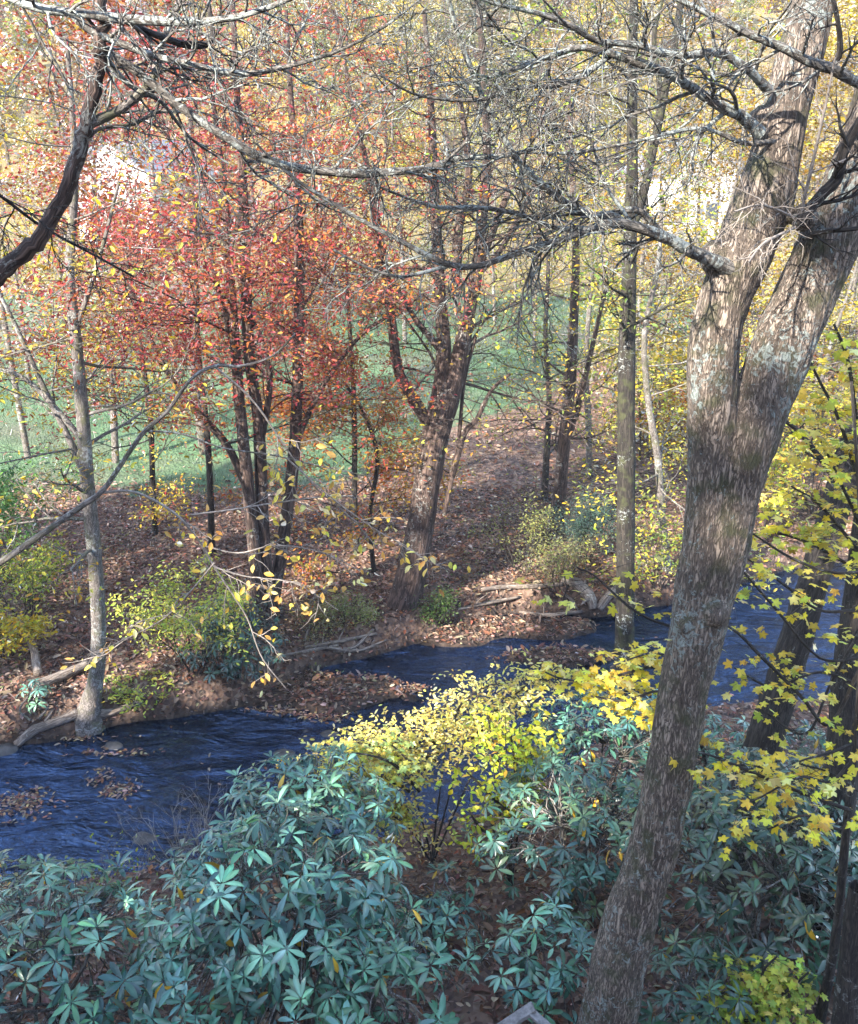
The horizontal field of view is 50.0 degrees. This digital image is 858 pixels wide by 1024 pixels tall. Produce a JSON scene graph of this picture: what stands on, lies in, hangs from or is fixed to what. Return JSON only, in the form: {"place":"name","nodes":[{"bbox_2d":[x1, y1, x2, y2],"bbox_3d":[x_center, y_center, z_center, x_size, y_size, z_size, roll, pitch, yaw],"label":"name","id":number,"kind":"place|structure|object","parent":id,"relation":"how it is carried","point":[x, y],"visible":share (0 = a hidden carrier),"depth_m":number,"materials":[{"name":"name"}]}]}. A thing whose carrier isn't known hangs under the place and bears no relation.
{"place":"outdoors","nodes":[
{"label":"outdoors","id":0,"kind":"place"},
{"bbox_2d":[0,562,846,887],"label":"stream water","id":1,"kind":"structure","parent":0,"point":[236,738],"depth_m":13.76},
{"bbox_2d":[0,607,764,882],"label":"floating leaves","id":2,"kind":"object","parent":1,"relation":"on","point":[126,789],"visible":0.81,"depth_m":13.13,"materials":[{"name":"brown plant"}]},
{"bbox_2d":[0,0,857,1023],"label":"ground","id":3,"kind":"structure","parent":0,"point":[170,470],"depth_m":19.64,"materials":[{"name":"soil"}]},
{"bbox_2d":[0,47,48,215],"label":"hillside tree","id":4,"kind":"object","parent":3,"relation":"on","point":[12,110],"visible":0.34,"depth_m":75.84,"materials":[{"name":"yellow plant"}]},
{"bbox_2d":[0,598,63,659],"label":"bank shrub","id":5,"kind":"object","parent":3,"relation":"on","point":[26,628],"visible":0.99,"depth_m":14.86,"materials":[{"name":"yellow plant"}]},
{"bbox_2d":[16,678,54,720],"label":"rhododendron","id":6,"kind":"object","parent":3,"relation":"on","point":[38,697],"visible":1,"depth_m":13.79,"materials":[{"name":"green plant"}]},
{"bbox_2d":[0,520,76,619],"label":"bank shrub","id":7,"kind":"object","parent":3,"relation":"on","point":[35,563],"visible":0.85,"depth_m":16.04,"materials":[{"name":"green plant"}]},
{"bbox_2d":[13,704,77,746],"bbox_3d":[-5.824,3.196,13.992,0.982,0.538,0.449,-10,22,-25],"label":"fallen log","id":8,"kind":"object","parent":3,"relation":"on","point":[31,731],"visible":0.98,"depth_m":13.82,"materials":[{"name":"wood"}]},
{"bbox_2d":[0,77,91,458],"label":"bare tree","id":9,"kind":"object","parent":3,"relation":"on","point":[24,434],"visible":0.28,"depth_m":23.99,"materials":[{"name":"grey plant"}]},
{"bbox_2d":[0,437,94,581],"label":"bank shrub","id":10,"kind":"object","parent":3,"relation":"on","point":[5,487],"visible":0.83,"depth_m":16.94,"materials":[{"name":"green plant"}]},
{"bbox_2d":[0,0,96,158],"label":"hillside tree","id":11,"kind":"object","parent":3,"relation":"on","point":[10,28],"visible":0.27,"depth_m":74.38,"materials":[{"name":"yellow plant"}]},
{"bbox_2d":[0,49,99,378],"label":"autumn tree","id":12,"kind":"object","parent":3,"relation":"on","point":[28,363],"visible":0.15,"depth_m":30.83,"materials":[{"name":"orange plant"}]},
{"bbox_2d":[0,849,108,990],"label":"rhododendron","id":13,"kind":"object","parent":3,"relation":"on","point":[28,865],"visible":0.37,"depth_m":8.90,"materials":[{"name":"green plant"}]},
{"bbox_2d":[28,19,129,167],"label":"hillside tree","id":14,"kind":"object","parent":3,"relation":"on","point":[73,73],"visible":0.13,"depth_m":74.59,"materials":[{"name":"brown plant"}]},
{"bbox_2d":[3,80,171,333],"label":"autumn tree","id":15,"kind":"object","parent":3,"relation":"on","point":[39,138],"visible":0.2,"depth_m":39.65,"materials":[{"name":"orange plant"}]},
{"bbox_2d":[0,850,197,1023],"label":"rhododendron","id":16,"kind":"object","parent":3,"relation":"on","point":[65,1010],"visible":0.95,"depth_m":7.14,"materials":[{"name":"green plant"}]},
{"bbox_2d":[0,193,220,540],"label":"maple sapling","id":17,"kind":"object","parent":3,"relation":"on","point":[155,508],"visible":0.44,"depth_m":18.46,"materials":[{"name":"orange plant"}]},
{"bbox_2d":[0,0,240,462],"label":"autumn tree","id":18,"kind":"object","parent":3,"relation":"on","point":[114,439],"visible":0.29,"depth_m":23.00,"materials":[{"name":"orange plant"}]},
{"bbox_2d":[100,665,185,717],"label":"bank shrub","id":19,"kind":"object","parent":3,"relation":"on","point":[127,691],"visible":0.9,"depth_m":14.21,"materials":[{"name":"green plant"}]},
{"bbox_2d":[78,138,218,245],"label":"house","id":20,"kind":"structure","parent":3,"relation":"on","point":[159,167],"depth_m":69.86,"materials":[{"name":"white"}]},
{"bbox_2d":[0,0,316,736],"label":"grey tree","id":21,"kind":"object","parent":3,"relation":"on","point":[88,721],"visible":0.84,"depth_m":12.38,"materials":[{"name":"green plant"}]},
{"bbox_2d":[0,0,332,453],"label":"autumn tree","id":22,"kind":"object","parent":3,"relation":"on","point":[200,434],"visible":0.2,"depth_m":21.70,"materials":[{"name":"orange plant"}]},
{"bbox_2d":[111,773,229,879],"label":"bare shrub","id":23,"kind":"object","parent":3,"relation":"on","point":[197,824],"visible":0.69,"depth_m":9.98,"materials":[{"name":"brown plant"}]},
{"bbox_2d":[83,552,263,675],"bbox_3d":[-3.857,1.750,14.453,2.762,1.953,2.224,0,20,0],"label":"bank shrub","id":24,"kind":"object","parent":3,"relation":"on","point":[165,624],"visible":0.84,"depth_m":14.36,"materials":[{"name":"green plant"}]},
{"bbox_2d":[50,113,312,554],"bbox_3d":[-4.692,-2.850,17.249,4.745,8.674,5.024,0,20,0],"label":"maple sapling","id":25,"kind":"object","parent":3,"relation":"on","point":[210,503],"visible":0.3,"depth_m":17.00,"materials":[{"name":"red plant"}]},
{"bbox_2d":[0,0,448,631],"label":"red maple","id":26,"kind":"object","parent":3,"relation":"on","point":[242,466],"visible":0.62,"depth_m":13.29,"materials":[{"name":"brown plant"}]},
{"bbox_2d":[174,595,288,683],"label":"rhododendron","id":27,"kind":"object","parent":3,"relation":"on","point":[233,667],"visible":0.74,"depth_m":14.41,"materials":[{"name":"green plant"}]},
{"bbox_2d":[0,333,470,697],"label":"beech sapling","id":28,"kind":"object","parent":3,"relation":"on","point":[35,538],"visible":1,"depth_m":5.30,"materials":[{"name":"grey plant"}]},
{"bbox_2d":[206,26,289,225],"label":"hillside tree","id":29,"kind":"object","parent":3,"relation":"on","point":[268,116],"visible":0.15,"depth_m":71.78,"materials":[{"name":"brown plant"}]},
{"bbox_2d":[115,784,428,1023],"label":"rhododendron","id":30,"kind":"object","parent":3,"relation":"on","point":[229,929],"visible":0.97,"depth_m":7.03,"materials":[{"name":"green plant"}]},
{"bbox_2d":[59,0,497,630],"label":"red maple","id":31,"kind":"object","parent":3,"relation":"on","point":[259,430],"visible":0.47,"depth_m":14.29,"materials":[{"name":"brown plant"}]},
{"bbox_2d":[264,0,344,143],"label":"hillside tree","id":32,"kind":"object","parent":3,"relation":"on","point":[318,32],"visible":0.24,"depth_m":85.06,"materials":[{"name":"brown plant"}]},
{"bbox_2d":[0,0,609,306],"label":"leaning tree","id":33,"kind":"object","parent":3,"relation":"on","point":[27,249],"visible":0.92,"depth_m":4.05,"materials":[{"name":"grey plant"}]},
{"bbox_2d":[212,0,400,394],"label":"bare tree","id":34,"kind":"object","parent":3,"relation":"on","point":[317,102],"visible":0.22,"depth_m":28.95,"materials":[{"name":"brown plant"}]},
{"bbox_2d":[208,743,406,910],"bbox_3d":[-1.150,3.364,9.074,1.878,2.060,1.807,0,20,0],"label":"rhododendron","id":35,"kind":"object","parent":3,"relation":"on","point":[310,791],"visible":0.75,"depth_m":8.73,"materials":[{"name":"green plant"}]},
{"bbox_2d":[278,590,357,646],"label":"bank shrub","id":36,"kind":"object","parent":3,"relation":"on","point":[331,625],"visible":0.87,"depth_m":15.89,"materials":[{"name":"green plant"}]},
{"bbox_2d":[204,226,433,554],"bbox_3d":[-2.012,-2.051,17.999,4.862,6.770,4.610,0,20,0],"label":"maple sapling","id":37,"kind":"object","parent":3,"relation":"on","point":[285,411],"visible":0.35,"depth_m":18.00,"materials":[{"name":"red plant"}]},
{"bbox_2d":[256,12,393,319],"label":"autumn tree","id":38,"kind":"object","parent":3,"relation":"on","point":[279,79],"visible":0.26,"depth_m":42.62,"materials":[{"name":"orange plant"}]},
{"bbox_2d":[125,0,529,613],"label":"red maple","id":39,"kind":"object","parent":3,"relation":"on","point":[278,565],"visible":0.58,"depth_m":13.92,"materials":[{"name":"brown plant"}]},
{"bbox_2d":[293,29,375,230],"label":"hillside tree","id":40,"kind":"object","parent":3,"relation":"on","point":[325,81],"visible":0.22,"depth_m":70.84,"materials":[{"name":"brown plant"}]},
{"bbox_2d":[0,280,686,511],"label":"meadow grass","id":41,"kind":"structure","parent":3,"relation":"on","point":[400,328],"depth_m":32.99,"materials":[{"name":"green plant"}]},
{"bbox_2d":[297,0,395,168],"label":"hillside tree","id":42,"kind":"object","parent":3,"relation":"on","point":[329,5],"visible":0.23,"depth_m":79.76,"materials":[{"name":"brown plant"}]},
{"bbox_2d":[313,582,386,631],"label":"bank shrub","id":43,"kind":"object","parent":3,"relation":"on","point":[362,613],"visible":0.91,"depth_m":16.26,"materials":[{"name":"green plant"}]},
{"bbox_2d":[281,337,485,606],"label":"maple sapling","id":44,"kind":"object","parent":3,"relation":"on","point":[373,569],"visible":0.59,"depth_m":17.02,"materials":[{"name":"orange plant"}]},
{"bbox_2d":[335,0,441,193],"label":"hillside tree","id":45,"kind":"object","parent":3,"relation":"on","point":[384,36],"visible":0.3,"depth_m":77.85,"materials":[{"name":"yellow plant"}]},
{"bbox_2d":[298,894,480,1023],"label":"rhododendron","id":46,"kind":"object","parent":3,"relation":"on","point":[393,962],"visible":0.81,"depth_m":6.81,"materials":[{"name":"green plant"}]},
{"bbox_2d":[325,0,476,342],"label":"bare tree","id":47,"kind":"object","parent":3,"relation":"on","point":[404,326],"visible":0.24,"depth_m":38.36,"materials":[{"name":"brown plant"}]},
{"bbox_2d":[0,479,853,741],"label":"fallen leaves","id":48,"kind":"object","parent":3,"relation":"on","point":[330,696],"depth_m":18.18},
{"bbox_2d":[0,322,857,488],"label":"fallen leaves beyond","id":49,"kind":"object","parent":3,"relation":"on","point":[536,463],"visible":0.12,"depth_m":25.80,"materials":[{"name":"brown plant"}]},
{"bbox_2d":[0,698,857,1023],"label":"fallen leaves","id":50,"kind":"object","parent":3,"relation":"on","point":[536,890],"visible":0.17,"depth_m":9.46,"materials":[{"name":"brown plant"}]},
{"bbox_2d":[278,647,585,865],"bbox_3d":[0.073,2.990,10.604,3.656,2.278,1.770,-2,20,-6],"label":"spicebush","id":51,"kind":"object","parent":3,"relation":"on","point":[389,747],"visible":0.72,"depth_m":10.44,"materials":[{"name":"yellow plant"}]},
{"bbox_2d":[376,859,490,970],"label":"rhododendron","id":52,"kind":"object","parent":3,"relation":"on","point":[450,912],"visible":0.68,"depth_m":8.66,"materials":[{"name":"green plant"}]},
{"bbox_2d":[395,34,478,221],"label":"hillside tree","id":53,"kind":"object","parent":3,"relation":"on","point":[423,136],"visible":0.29,"depth_m":73.80,"materials":[{"name":"yellow plant"}]},
{"bbox_2d":[411,585,465,627],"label":"bank shrub","id":54,"kind":"object","parent":3,"relation":"on","point":[441,607],"visible":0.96,"depth_m":16.93,"materials":[{"name":"green plant"}]},
{"bbox_2d":[415,0,484,158],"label":"hillside tree","id":55,"kind":"object","parent":3,"relation":"on","point":[438,41],"visible":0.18,"depth_m":81.61,"materials":[{"name":"yellow plant"}]},
{"bbox_2d":[394,96,517,319],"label":"autumn tree","id":56,"kind":"object","parent":3,"relation":"on","point":[429,246],"visible":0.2,"depth_m":43.65,"materials":[{"name":"yellow plant"}]},
{"bbox_2d":[448,0,545,123],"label":"hillside tree","id":57,"kind":"object","parent":3,"relation":"on","point":[503,16],"visible":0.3,"depth_m":82.01,"materials":[{"name":"yellow plant"}]},
{"bbox_2d":[436,703,564,885],"bbox_3d":[0.765,3.171,9.798,1.350,2.277,0.968,-15,25,-35],"label":"witch hazel","id":58,"kind":"object","parent":3,"relation":"on","point":[513,761],"visible":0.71,"depth_m":9.63,"materials":[{"name":"yellow plant"}]},
{"bbox_2d":[265,0,736,611],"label":"leaning forked tree","id":59,"kind":"object","parent":3,"relation":"on","point":[451,374],"visible":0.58,"depth_m":15.34,"materials":[{"name":"brown plant"}]},
{"bbox_2d":[456,489,576,591],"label":"bank shrub","id":60,"kind":"object","parent":3,"relation":"on","point":[535,524],"visible":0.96,"depth_m":18.09,"materials":[{"name":"green plant"}]},
{"bbox_2d":[459,73,575,314],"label":"autumn tree","id":61,"kind":"object","parent":3,"relation":"on","point":[505,267],"visible":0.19,"depth_m":45.89,"materials":[{"name":"yellow plant"}]},
{"bbox_2d":[459,894,595,1023],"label":"rhododendron","id":62,"kind":"object","parent":3,"relation":"on","point":[526,969],"visible":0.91,"depth_m":7.51,"materials":[{"name":"green plant"}]},
{"bbox_2d":[206,0,857,1023],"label":"forked hemlock","id":63,"kind":"object","parent":3,"relation":"on","point":[736,422],"visible":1,"depth_m":4.68,"materials":[{"name":"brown plant"}]},
{"bbox_2d":[462,123,635,503],"bbox_3d":[2.786,-4.253,21.246,3.805,8.760,4.200,8,21,21],"label":"slender tree","id":64,"kind":"object","parent":3,"relation":"on","point":[547,452],"visible":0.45,"depth_m":21.43,"materials":[{"name":"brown plant"}]},
{"bbox_2d":[460,739,641,941],"bbox_3d":[1.384,3.324,9.269,2.133,1.862,2.084,0,20,0],"label":"rhododendron","id":65,"kind":"object","parent":3,"relation":"on","point":[580,823],"visible":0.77,"depth_m":8.89,"materials":[{"name":"green plant"}]},
{"bbox_2d":[504,526,607,599],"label":"bank shrub","id":66,"kind":"object","parent":3,"relation":"on","point":[574,554],"visible":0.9,"depth_m":17.75,"materials":[{"name":"green plant"}]},
{"bbox_2d":[527,2,625,193],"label":"hillside tree","id":67,"kind":"object","parent":3,"relation":"on","point":[601,33],"visible":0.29,"depth_m":72.33,"materials":[{"name":"yellow plant"}]},
{"bbox_2d":[490,46,693,479],"bbox_3d":[3.556,-5.694,22.319,4.069,10.703,5.150,-14,24,-34],"label":"slender tree","id":68,"kind":"object","parent":3,"relation":"on","point":[589,418],"visible":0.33,"depth_m":22.57,"materials":[{"name":"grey plant"}]},
{"bbox_2d":[536,484,649,562],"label":"bank shrub","id":69,"kind":"object","parent":3,"relation":"on","point":[586,523],"visible":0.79,"depth_m":18.43,"materials":[{"name":"green plant"}]},
{"bbox_2d":[557,0,650,190],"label":"hillside tree","id":70,"kind":"object","parent":3,"relation":"on","point":[600,84],"visible":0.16,"depth_m":76.24,"materials":[{"name":"yellow plant"}]},
{"bbox_2d":[512,673,699,830],"bbox_3d":[2.217,3.048,11.205,2.445,1.950,2.505,0,20,0],"label":"rhododendron","id":71,"kind":"object","parent":3,"relation":"on","point":[576,739],"visible":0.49,"depth_m":10.74,"materials":[{"name":"green plant"}]},
{"bbox_2d":[466,20,751,543],"bbox_3d":[3.550,-4.245,18.909,5.797,10.448,4.645,0,20,0],"label":"slender tree","id":72,"kind":"object","parent":3,"relation":"on","point":[562,448],"visible":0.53,"depth_m":18.84,"materials":[{"name":"yellow plant"}]},
{"bbox_2d":[514,641,708,847],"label":"yellow maple","id":73,"kind":"object","parent":3,"relation":"on","point":[587,679],"visible":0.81,"depth_m":9.62,"materials":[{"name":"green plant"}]},
{"bbox_2d":[556,283,686,437],"bbox_3d":[6.051,-3.538,25.247,5.244,5.335,3.462,0,20,-1],"label":"understorey bush","id":74,"kind":"object","parent":3,"relation":"on","point":[612,332],"visible":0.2,"depth_m":25.08,"materials":[{"name":"yellow plant"}]},
{"bbox_2d":[576,0,668,179],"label":"hillside tree","id":75,"kind":"object","parent":3,"relation":"on","point":[618,92],"visible":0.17,"depth_m":79.82,"materials":[{"name":"yellow plant"}]},
{"bbox_2d":[537,93,708,381],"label":"autumn tree","id":76,"kind":"object","parent":3,"relation":"on","point":[583,306],"visible":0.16,"depth_m":32.06,"materials":[{"name":"yellow plant"}]},
{"bbox_2d":[569,315,688,474],"bbox_3d":[5.675,-2.737,24.280,4.023,4.814,2.699,-5,21,-13],"label":"understorey bush","id":77,"kind":"object","parent":3,"relation":"on","point":[675,347],"visible":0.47,"depth_m":24.18,"materials":[{"name":"yellow plant"}]},
{"bbox_2d":[577,302,686,458],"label":"understorey bush","id":78,"kind":"object","parent":3,"relation":"on","point":[639,400],"visible":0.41,"depth_m":24.24,"materials":[{"name":"yellow plant"}]},
{"bbox_2d":[493,156,785,601],"bbox_3d":[4.119,-2.324,17.319,5.834,8.106,5.585,0,20,0],"label":"slender tree","id":79,"kind":"object","parent":3,"relation":"on","point":[661,494],"visible":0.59,"depth_m":17.21,"materials":[{"name":"yellow plant"}]},
{"bbox_2d":[605,511,682,591],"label":"bank shrub","id":80,"kind":"object","parent":3,"relation":"on","point":[657,553],"visible":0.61,"depth_m":17.91,"materials":[{"name":"yellow plant"}]},
{"bbox_2d":[471,0,826,690],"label":"lichened tree","id":81,"kind":"object","parent":3,"relation":"on","point":[625,541],"visible":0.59,"depth_m":13.04,"materials":[{"name":"grey plant"}]},
{"bbox_2d":[551,0,753,377],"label":"bare tree","id":82,"kind":"object","parent":3,"relation":"on","point":[639,301],"visible":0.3,"depth_m":26.88,"materials":[{"name":"grey plant"}]},
{"bbox_2d":[585,82,754,425],"bbox_3d":[6.642,-6.690,25.862,4.785,10.031,5.095,-1,20,-4],"label":"autumn tree","id":83,"kind":"object","parent":3,"relation":"on","point":[699,195],"visible":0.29,"depth_m":25.45,"materials":[{"name":"yellow plant"}]},
{"bbox_2d":[614,139,735,240],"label":"house","id":84,"kind":"structure","parent":3,"relation":"on","point":[723,208],"depth_m":69.44,"materials":[{"name":"white"}]},
{"bbox_2d":[551,9,818,372],"bbox_3d":[8.912,-10.416,32.959,8.684,12.877,8.271,-4,20,-10],"label":"autumn tree","id":85,"kind":"object","parent":3,"relation":"on","point":[701,114],"visible":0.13,"depth_m":32.30,"materials":[{"name":"yellow plant"}]},
{"bbox_2d":[513,324,857,1023],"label":"yellow maple","id":86,"kind":"object","parent":3,"relation":"on","point":[815,777],"visible":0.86,"depth_m":6.25,"materials":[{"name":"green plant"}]},
{"bbox_2d":[638,932,791,1023],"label":"rhododendron","id":87,"kind":"object","parent":3,"relation":"on","point":[684,988],"visible":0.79,"depth_m":7.06,"materials":[{"name":"green plant"}]},
{"bbox_2d":[631,711,809,842],"bbox_3d":[3.504,3.236,11.109,2.154,1.501,1.929,0,20,0],"label":"rhododendron","id":88,"kind":"object","parent":3,"relation":"on","point":[737,736],"visible":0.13,"depth_m":11.07,"materials":[{"name":"green plant"}]},
{"bbox_2d":[589,0,857,358],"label":"autumn tree","id":89,"kind":"object","parent":3,"relation":"on","point":[737,176],"visible":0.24,"depth_m":26.04,"materials":[{"name":"yellow plant"}]},
{"bbox_2d":[606,741,857,991],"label":"rhododendron","id":90,"kind":"object","parent":3,"relation":"on","point":[789,905],"visible":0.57,"depth_m":7.65,"materials":[{"name":"green plant"}]},
{"bbox_2d":[638,0,857,349],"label":"autumn tree","id":91,"kind":"object","parent":3,"relation":"on","point":[806,135],"visible":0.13,"depth_m":27.28,"materials":[{"name":"yellow plant"}]},
{"bbox_2d":[691,952,827,1023],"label":"maple seedling","id":92,"kind":"object","parent":3,"relation":"on","point":[768,1003],"visible":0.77,"depth_m":6.98,"materials":[{"name":"green plant"}]},
{"bbox_2d":[697,719,857,876],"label":"rhododendron","id":93,"kind":"object","parent":3,"relation":"on","point":[815,740],"visible":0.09,"depth_m":10.11,"materials":[{"name":"green plant"}]},
{"bbox_2d":[702,101,857,476],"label":"autumn tree","id":94,"kind":"object","parent":3,"relation":"on","point":[841,314],"visible":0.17,"depth_m":22.95,"materials":[{"name":"yellow plant"}]},
{"bbox_2d":[706,387,857,871],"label":"leaning dark tree","id":95,"kind":"object","parent":3,"relation":"on","point":[759,733],"visible":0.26,"depth_m":9.05,"materials":[{"name":"brown plant"}]},
{"bbox_2d":[754,417,834,532],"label":"bank shrub","id":96,"kind":"object","parent":3,"relation":"on","point":[781,479],"visible":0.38,"depth_m":19.67,"materials":[{"name":"yellow plant"}]},
{"bbox_2d":[748,0,857,378],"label":"autumn tree","id":97,"kind":"object","parent":3,"relation":"on","point":[832,45],"visible":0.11,"depth_m":22.95,"materials":[{"name":"yellow plant"}]},
{"bbox_2d":[751,0,857,407],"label":"autumn tree","id":98,"kind":"object","parent":3,"relation":"on","point":[812,147],"visible":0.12,"depth_m":27.18,"materials":[{"name":"yellow plant"}]},
{"bbox_2d":[755,6,857,456],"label":"bare tree","id":99,"kind":"object","parent":3,"relation":"on","point":[854,286],"visible":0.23,"depth_m":23.96,"materials":[{"name":"plant"}]},
{"bbox_2d":[767,376,857,514],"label":"bank shrub","id":100,"kind":"object","parent":3,"relation":"on","point":[820,417],"visible":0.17,"depth_m":21.41,"materials":[{"name":"yellow plant"}]},
{"bbox_2d":[769,840,857,981],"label":"rhododendron","id":101,"kind":"object","parent":3,"relation":"on","point":[852,870],"visible":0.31,"depth_m":7.87,"materials":[{"name":"teal plant"}]},
{"bbox_2d":[799,497,857,930],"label":"edge trunk","id":102,"kind":"object","parent":3,"relation":"on","point":[849,601],"visible":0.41,"depth_m":7.95,"materials":[{"name":"brown plant"}]},
{"bbox_2d":[831,879,857,1023],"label":"dark stump","id":103,"kind":"object","parent":3,"relation":"on","point":[845,1006],"visible":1,"depth_m":6.42,"materials":[{"name":"wood"}]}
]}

